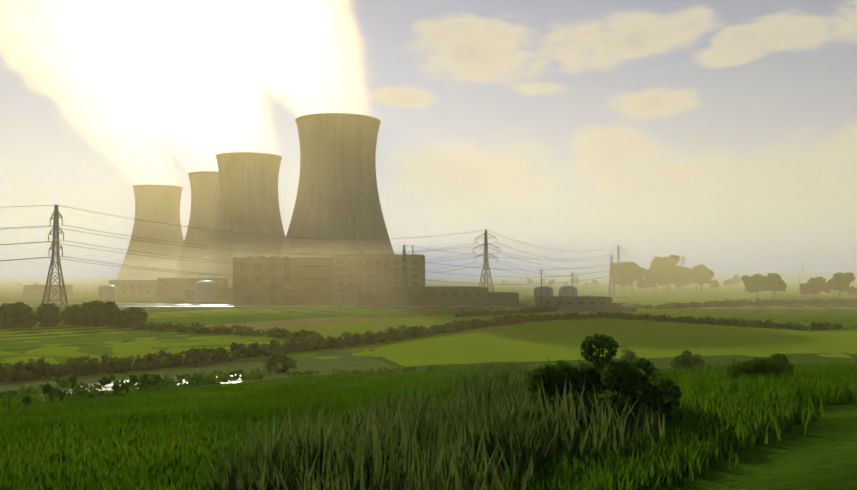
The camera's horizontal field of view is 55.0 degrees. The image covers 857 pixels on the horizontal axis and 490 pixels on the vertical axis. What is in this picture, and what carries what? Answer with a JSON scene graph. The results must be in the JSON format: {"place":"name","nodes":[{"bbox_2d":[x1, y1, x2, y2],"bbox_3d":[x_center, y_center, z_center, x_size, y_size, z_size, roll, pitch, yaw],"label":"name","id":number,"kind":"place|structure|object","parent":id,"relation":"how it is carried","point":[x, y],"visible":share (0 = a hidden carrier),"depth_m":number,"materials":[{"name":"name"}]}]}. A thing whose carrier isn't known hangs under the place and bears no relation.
{"place":"outdoors","nodes":[
{"label":"outdoors","id":0,"kind":"place"},
{"bbox_2d":[0,331,287,370],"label":"green field","id":1,"kind":"structure","parent":0,"point":[97,341],"depth_m":216.25,"materials":[{"name":"green plant"}]},
{"bbox_2d":[0,349,404,403],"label":"field","id":2,"kind":"structure","parent":0,"point":[306,365],"depth_m":146.16,"materials":[{"name":"green plant"}]},
{"bbox_2d":[1,382,91,397],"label":"bushes","id":3,"kind":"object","parent":2,"relation":"on","point":[32,390],"depth_m":69.00,"materials":[{"name":"green plant"}]},
{"bbox_2d":[0,368,271,412],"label":"bushes","id":4,"kind":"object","parent":2,"relation":"on","point":[147,383],"depth_m":40.03,"materials":[{"name":"green plant"}]},
{"bbox_2d":[39,375,241,400],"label":"pond","id":5,"kind":"structure","parent":2,"relation":"in","point":[110,385],"depth_m":92.40,"materials":[{"name":"white liquid"}]},
{"bbox_2d":[263,352,296,372],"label":"bush","id":6,"kind":"object","parent":2,"relation":"on","point":[284,361],"visible":0.98,"depth_m":131.97,"materials":[{"name":"green plant"}]},
{"bbox_2d":[145,309,492,325],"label":"field","id":7,"kind":"structure","parent":0,"point":[213,321],"depth_m":342.15,"materials":[{"name":"green plant"}]},
{"bbox_2d":[204,317,454,336],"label":"straw field","id":8,"kind":"structure","parent":0,"point":[297,322],"depth_m":294.34,"materials":[{"name":"plant"}]},
{"bbox_2d":[0,387,824,489],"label":"grass","id":9,"kind":"structure","parent":0,"point":[163,461],"depth_m":9.52,"materials":[{"name":"green plant"}]},
{"bbox_2d":[0,268,856,489],"bbox_3d":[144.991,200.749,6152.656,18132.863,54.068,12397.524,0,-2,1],"label":"ground","id":10,"kind":"structure","parent":0,"point":[780,470],"depth_m":11.37,"materials":[{"name":"green plant"}]},
{"bbox_2d":[23,285,72,295],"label":"industrial building","id":11,"kind":"structure","parent":10,"relation":"on","point":[32,292],"depth_m":646.63,"materials":[{"name":"concrete"}]},
{"bbox_2d":[42,205,67,312],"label":"pylon","id":12,"kind":"object","parent":10,"relation":"on","point":[53,244],"visible":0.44,"depth_m":349.38,"materials":[{"name":"metal"}]},
{"bbox_2d":[0,205,62,260],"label":"power line","id":13,"kind":"object","parent":12,"relation":"on","point":[31,242],"visible":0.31,"depth_m":341.94,"materials":[{"name":"metal"}]},
{"bbox_2d":[51,205,498,278],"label":"power line","id":14,"kind":"object","parent":12,"relation":"on","point":[242,251],"visible":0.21,"depth_m":414.06,"materials":[{"name":"metal"}]},
{"bbox_2d":[0,300,148,328],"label":"trees","id":15,"kind":"object","parent":10,"relation":"on","point":[122,315],"visible":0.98,"depth_m":276.81,"materials":[{"name":"green plant"}]},
{"bbox_2d":[98,285,116,299],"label":"tank","id":16,"kind":"object","parent":10,"relation":"on","point":[107,290],"depth_m":559.66,"materials":[{"name":"metal"}]},
{"bbox_2d":[109,280,157,296],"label":"industrial building","id":17,"kind":"structure","parent":10,"relation":"on","point":[155,288],"depth_m":634.71,"materials":[{"name":"concrete"}]},
{"bbox_2d":[116,184,183,279],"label":"cooling tower","id":18,"kind":"structure","parent":10,"relation":"on","point":[152,220],"depth_m":1490.40,"materials":[{"name":"concrete"}]},
{"bbox_2d":[1,302,327,306],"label":"river","id":19,"kind":"structure","parent":10,"relation":"in","point":[199,304],"depth_m":469.30,"materials":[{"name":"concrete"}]},
{"bbox_2d":[158,278,227,298],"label":"pump house","id":20,"kind":"structure","parent":10,"relation":"on","point":[181,280],"depth_m":588.66,"materials":[{"name":"concrete"}]},
{"bbox_2d":[173,171,231,281],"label":"cooling tower","id":21,"kind":"structure","parent":10,"relation":"on","point":[199,214],"depth_m":1294.60,"materials":[{"name":"concrete"}]},
{"bbox_2d":[194,281,216,301],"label":"tank","id":22,"kind":"object","parent":10,"relation":"on","point":[198,289],"depth_m":516.79,"materials":[{"name":"metal"}]},
{"bbox_2d":[185,288,232,300],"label":"industrial building","id":23,"kind":"structure","parent":10,"relation":"on","point":[221,294],"depth_m":542.50,"materials":[{"name":"concrete"}]},
{"bbox_2d":[132,321,319,339],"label":"hedge","id":24,"kind":"object","parent":10,"relation":"on","point":[194,327],"visible":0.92,"depth_m":240.60,"materials":[{"name":"green plant"}]},
{"bbox_2d":[197,152,285,286],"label":"cooling tower","id":25,"kind":"structure","parent":10,"relation":"on","point":[228,226],"depth_m":1091.43,"materials":[{"name":"concrete"}]},
{"bbox_2d":[233,284,276,303],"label":"hall annex","id":26,"kind":"object","parent":10,"relation":"on","point":[240,296],"depth_m":481.73,"materials":[{"name":"concrete"}]},
{"bbox_2d":[232,257,291,302],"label":"turbine hall","id":27,"kind":"structure","parent":10,"relation":"on","point":[274,267],"depth_m":499.33,"materials":[{"name":"concrete"}]},
{"bbox_2d":[0,314,542,381],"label":"hedge","id":28,"kind":"object","parent":10,"relation":"on","point":[195,358],"visible":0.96,"depth_m":166.58,"materials":[{"name":"green plant"}]},
{"bbox_2d":[291,257,332,301],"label":"industrial building","id":29,"kind":"structure","parent":10,"relation":"on","point":[320,274],"depth_m":523.35,"materials":[{"name":"concrete"}]},
{"bbox_2d":[280,113,393,257],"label":"cooling tower","id":30,"kind":"structure","parent":10,"relation":"on","point":[357,219],"depth_m":826.97,"materials":[{"name":"concrete"}]},
{"bbox_2d":[249,245,480,308],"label":"plant pipework gantries","id":31,"kind":"object","parent":10,"relation":"on","point":[345,292],"depth_m":429.11,"materials":[{"name":"metal"}]},
{"bbox_2d":[333,255,424,301],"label":"industrial building","id":32,"kind":"structure","parent":10,"relation":"on","point":[358,273],"depth_m":512.52,"materials":[{"name":"concrete"}]},
{"bbox_2d":[358,292,426,305],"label":"shed","id":33,"kind":"structure","parent":10,"relation":"on","point":[412,302],"depth_m":451.65,"materials":[{"name":"concrete"}]},
{"bbox_2d":[398,245,409,309],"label":"slim pylon","id":34,"kind":"object","parent":10,"relation":"on","point":[403,269],"depth_m":405.64,"materials":[{"name":"metal"}]},
{"bbox_2d":[404,245,609,284],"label":"power line","id":35,"kind":"object","parent":34,"relation":"attached to","point":[504,269],"depth_m":478.27,"materials":[{"name":"metal"}]},
{"bbox_2d":[0,361,856,430],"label":"grass","id":36,"kind":"structure","parent":10,"relation":"on","point":[718,384],"depth_m":20.34,"materials":[{"name":"green plant"}]},
{"bbox_2d":[388,287,487,305],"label":"shed","id":37,"kind":"structure","parent":10,"relation":"on","point":[457,297],"depth_m":460.90,"materials":[{"name":"concrete"}]},
{"bbox_2d":[287,359,624,376],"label":"field hedge","id":38,"kind":"object","parent":10,"relation":"on","point":[308,372],"visible":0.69,"depth_m":120.12,"materials":[{"name":"green plant"}]},
{"bbox_2d":[197,354,745,489],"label":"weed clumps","id":39,"kind":"object","parent":10,"relation":"on","point":[457,431],"visible":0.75,"depth_m":8.24,"materials":[{"name":"green plant"}]},
{"bbox_2d":[473,230,497,291],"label":"pylon","id":40,"kind":"object","parent":10,"relation":"on","point":[485,247],"visible":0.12,"depth_m":550.82,"materials":[{"name":"metal"}]},
{"bbox_2d":[488,292,518,304],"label":"industrial building","id":41,"kind":"structure","parent":10,"relation":"on","point":[503,296],"depth_m":468.11,"materials":[{"name":"concrete"}]},
{"bbox_2d":[539,269,542,305],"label":"utility pole","id":42,"kind":"object","parent":10,"relation":"on","point":[541,285],"depth_m":392.63,"materials":[{"name":"brown wood"}]},
{"bbox_2d":[534,286,552,304],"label":"tank","id":43,"kind":"object","parent":10,"relation":"on","point":[546,293],"depth_m":463.35,"materials":[{"name":"metal"}]},
{"bbox_2d":[454,303,658,316],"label":"hedge plant","id":44,"kind":"object","parent":10,"relation":"on","point":[484,312],"depth_m":362.81,"materials":[{"name":"green plant"}]},
{"bbox_2d":[558,286,576,295],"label":"tank","id":45,"kind":"object","parent":10,"relation":"on","point":[568,290],"depth_m":466.88,"materials":[{"name":"metal"}]},
{"bbox_2d":[535,296,612,305],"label":"industrial building","id":46,"kind":"structure","parent":10,"relation":"on","point":[597,299],"depth_m":392.60,"materials":[{"name":"concrete"}]},
{"bbox_2d":[522,333,682,428],"bbox_3d":[2.564,2.121,12.413,2.387,1.552,2.970,0,-2,1],"label":"bush","id":47,"kind":"object","parent":10,"relation":"on","point":[657,386],"visible":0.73,"depth_m":12.19,"materials":[{"name":"green plant"}]},
{"bbox_2d":[608,255,614,295],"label":"slim pylon","id":48,"kind":"object","parent":10,"relation":"on","point":[610,278],"depth_m":635.15,"materials":[{"name":"metal"}]},
{"bbox_2d":[610,245,627,289],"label":"pylon","id":49,"kind":"object","parent":10,"relation":"on","point":[617,259],"depth_m":851.94,"materials":[{"name":"metal"}]},
{"bbox_2d":[474,230,626,276],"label":"power line","id":50,"kind":"object","parent":49,"relation":"on","point":[546,260],"depth_m":637.29,"materials":[{"name":"metal"}]},
{"bbox_2d":[611,262,637,291],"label":"tree","id":51,"kind":"object","parent":10,"relation":"on","point":[625,270],"depth_m":771.02,"materials":[{"name":"green plant"}]},
{"bbox_2d":[611,348,639,362],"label":"shrub branches","id":52,"kind":"object","parent":10,"relation":"on","point":[628,358],"visible":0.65,"depth_m":144.29,"materials":[{"name":"green plant"}]},
{"bbox_2d":[631,262,646,289],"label":"tree","id":53,"kind":"object","parent":10,"relation":"on","point":[637,273],"depth_m":796.26,"materials":[{"name":"green plant"}]},
{"bbox_2d":[643,268,666,290],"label":"tree","id":54,"kind":"object","parent":10,"relation":"on","point":[659,276],"depth_m":774.77,"materials":[{"name":"green plant"}]},
{"bbox_2d":[650,254,682,287],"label":"tree","id":55,"kind":"object","parent":10,"relation":"on","point":[663,262],"depth_m":818.26,"materials":[{"name":"green plant"}]},
{"bbox_2d":[665,271,672,290],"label":"tree","id":56,"kind":"object","parent":10,"relation":"on","point":[668,276],"depth_m":785.73,"materials":[{"name":"green plant"}]},
{"bbox_2d":[673,267,691,291],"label":"tree","id":57,"kind":"object","parent":10,"relation":"on","point":[686,269],"depth_m":783.93,"materials":[{"name":"green plant"}]},
{"bbox_2d":[670,350,705,369],"bbox_3d":[19.154,8.700,60.809,2.363,1.874,2.892,-2,-2,38],"label":"bush","id":58,"kind":"object","parent":10,"relation":"on","point":[688,354],"visible":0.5,"depth_m":60.69,"materials":[{"name":"green plant"}]},
{"bbox_2d":[541,311,842,330],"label":"hedge","id":59,"kind":"object","parent":10,"relation":"on","point":[710,321],"visible":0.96,"depth_m":293.82,"materials":[{"name":"green plant"}]},
{"bbox_2d":[690,266,699,289],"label":"tree","id":60,"kind":"object","parent":10,"relation":"on","point":[696,270],"depth_m":821.34,"materials":[{"name":"green plant"}]},
{"bbox_2d":[692,269,710,291],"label":"tree","id":61,"kind":"object","parent":10,"relation":"on","point":[698,275],"depth_m":791.06,"materials":[{"name":"green plant"}]},
{"bbox_2d":[695,264,714,290],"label":"tree","id":62,"kind":"object","parent":10,"relation":"on","point":[706,270],"depth_m":846.16,"materials":[{"name":"green plant"}]},
{"bbox_2d":[710,280,718,291],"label":"tree","id":63,"kind":"object","parent":10,"relation":"on","point":[713,282],"depth_m":779.12,"materials":[{"name":"green plant"}]},
{"bbox_2d":[731,275,740,287],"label":"tree","id":64,"kind":"object","parent":10,"relation":"on","point":[739,278],"depth_m":965.15,"materials":[{"name":"green plant"}]},
{"bbox_2d":[741,273,765,295],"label":"tree","id":65,"kind":"object","parent":10,"relation":"on","point":[750,280],"depth_m":588.17,"materials":[{"name":"green plant"}]},
{"bbox_2d":[654,298,856,308],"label":"field","id":66,"kind":"structure","parent":10,"relation":"on","point":[765,302],"depth_m":460.07,"materials":[{"name":"green plant"}]},
{"bbox_2d":[727,353,793,379],"bbox_3d":[10.539,3.999,25.683,2.462,1.319,1.621,2,-3,-41],"label":"bush","id":67,"kind":"object","parent":10,"relation":"on","point":[747,367],"visible":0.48,"depth_m":25.32,"materials":[{"name":"green plant"}]},
{"bbox_2d":[761,273,785,298],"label":"tree","id":68,"kind":"object","parent":10,"relation":"on","point":[771,283],"depth_m":574.22,"materials":[{"name":"green plant"}]},
{"bbox_2d":[799,285,808,297],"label":"tree","id":69,"kind":"object","parent":10,"relation":"on","point":[802,288],"depth_m":574.62,"materials":[{"name":"green plant"}]},
{"bbox_2d":[800,281,821,298],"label":"tree","id":70,"kind":"object","parent":10,"relation":"on","point":[816,289],"depth_m":582.51,"materials":[{"name":"green plant"}]},
{"bbox_2d":[809,277,831,297],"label":"tree","id":71,"kind":"object","parent":10,"relation":"on","point":[821,280],"depth_m":584.79,"materials":[{"name":"green plant"}]},
{"bbox_2d":[824,272,854,297],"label":"tree","id":72,"kind":"object","parent":10,"relation":"on","point":[840,281],"depth_m":571.22,"materials":[{"name":"green plant"}]},
{"bbox_2d":[847,286,856,293],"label":"tree","id":73,"kind":"object","parent":10,"relation":"on","point":[852,289],"depth_m":624.36,"materials":[{"name":"green plant"}]},
{"bbox_2d":[0,280,856,366],"bbox_3d":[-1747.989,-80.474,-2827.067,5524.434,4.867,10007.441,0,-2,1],"label":"field","id":74,"kind":"structure","parent":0,"point":[120,352],"depth_m":250.54,"materials":[{"name":"green plant"}]},
{"bbox_2d":[0,0,856,489],"label":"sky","id":75,"kind":"structure","parent":0,"point":[722,134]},
{"bbox_2d":[125,306,856,308],"bbox_3d":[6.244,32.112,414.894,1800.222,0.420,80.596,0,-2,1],"label":"perimeter road","id":76,"kind":"structure","parent":0,"point":[439,306],"depth_m":442.36,"materials":[{"name":"grey asphalt"}]},
{"bbox_2d":[516,304,636,311],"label":"field","id":77,"kind":"structure","parent":0,"point":[595,309],"depth_m":385.27,"materials":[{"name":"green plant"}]},
{"bbox_2d":[531,289,677,296],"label":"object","id":78,"kind":"object","parent":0,"point":[600,292],"depth_m":760.38,"materials":[{"name":"green plant"}]},
{"bbox_2d":[371,319,856,366],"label":"bright field","id":79,"kind":"structure","parent":0,"point":[574,349],"depth_m":213.38,"materials":[{"name":"green plant"}]},
{"bbox_2d":[634,306,856,328],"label":"field","id":80,"kind":"structure","parent":0,"point":[797,317],"depth_m":358.94,"materials":[{"name":"green plant"}]}
]}

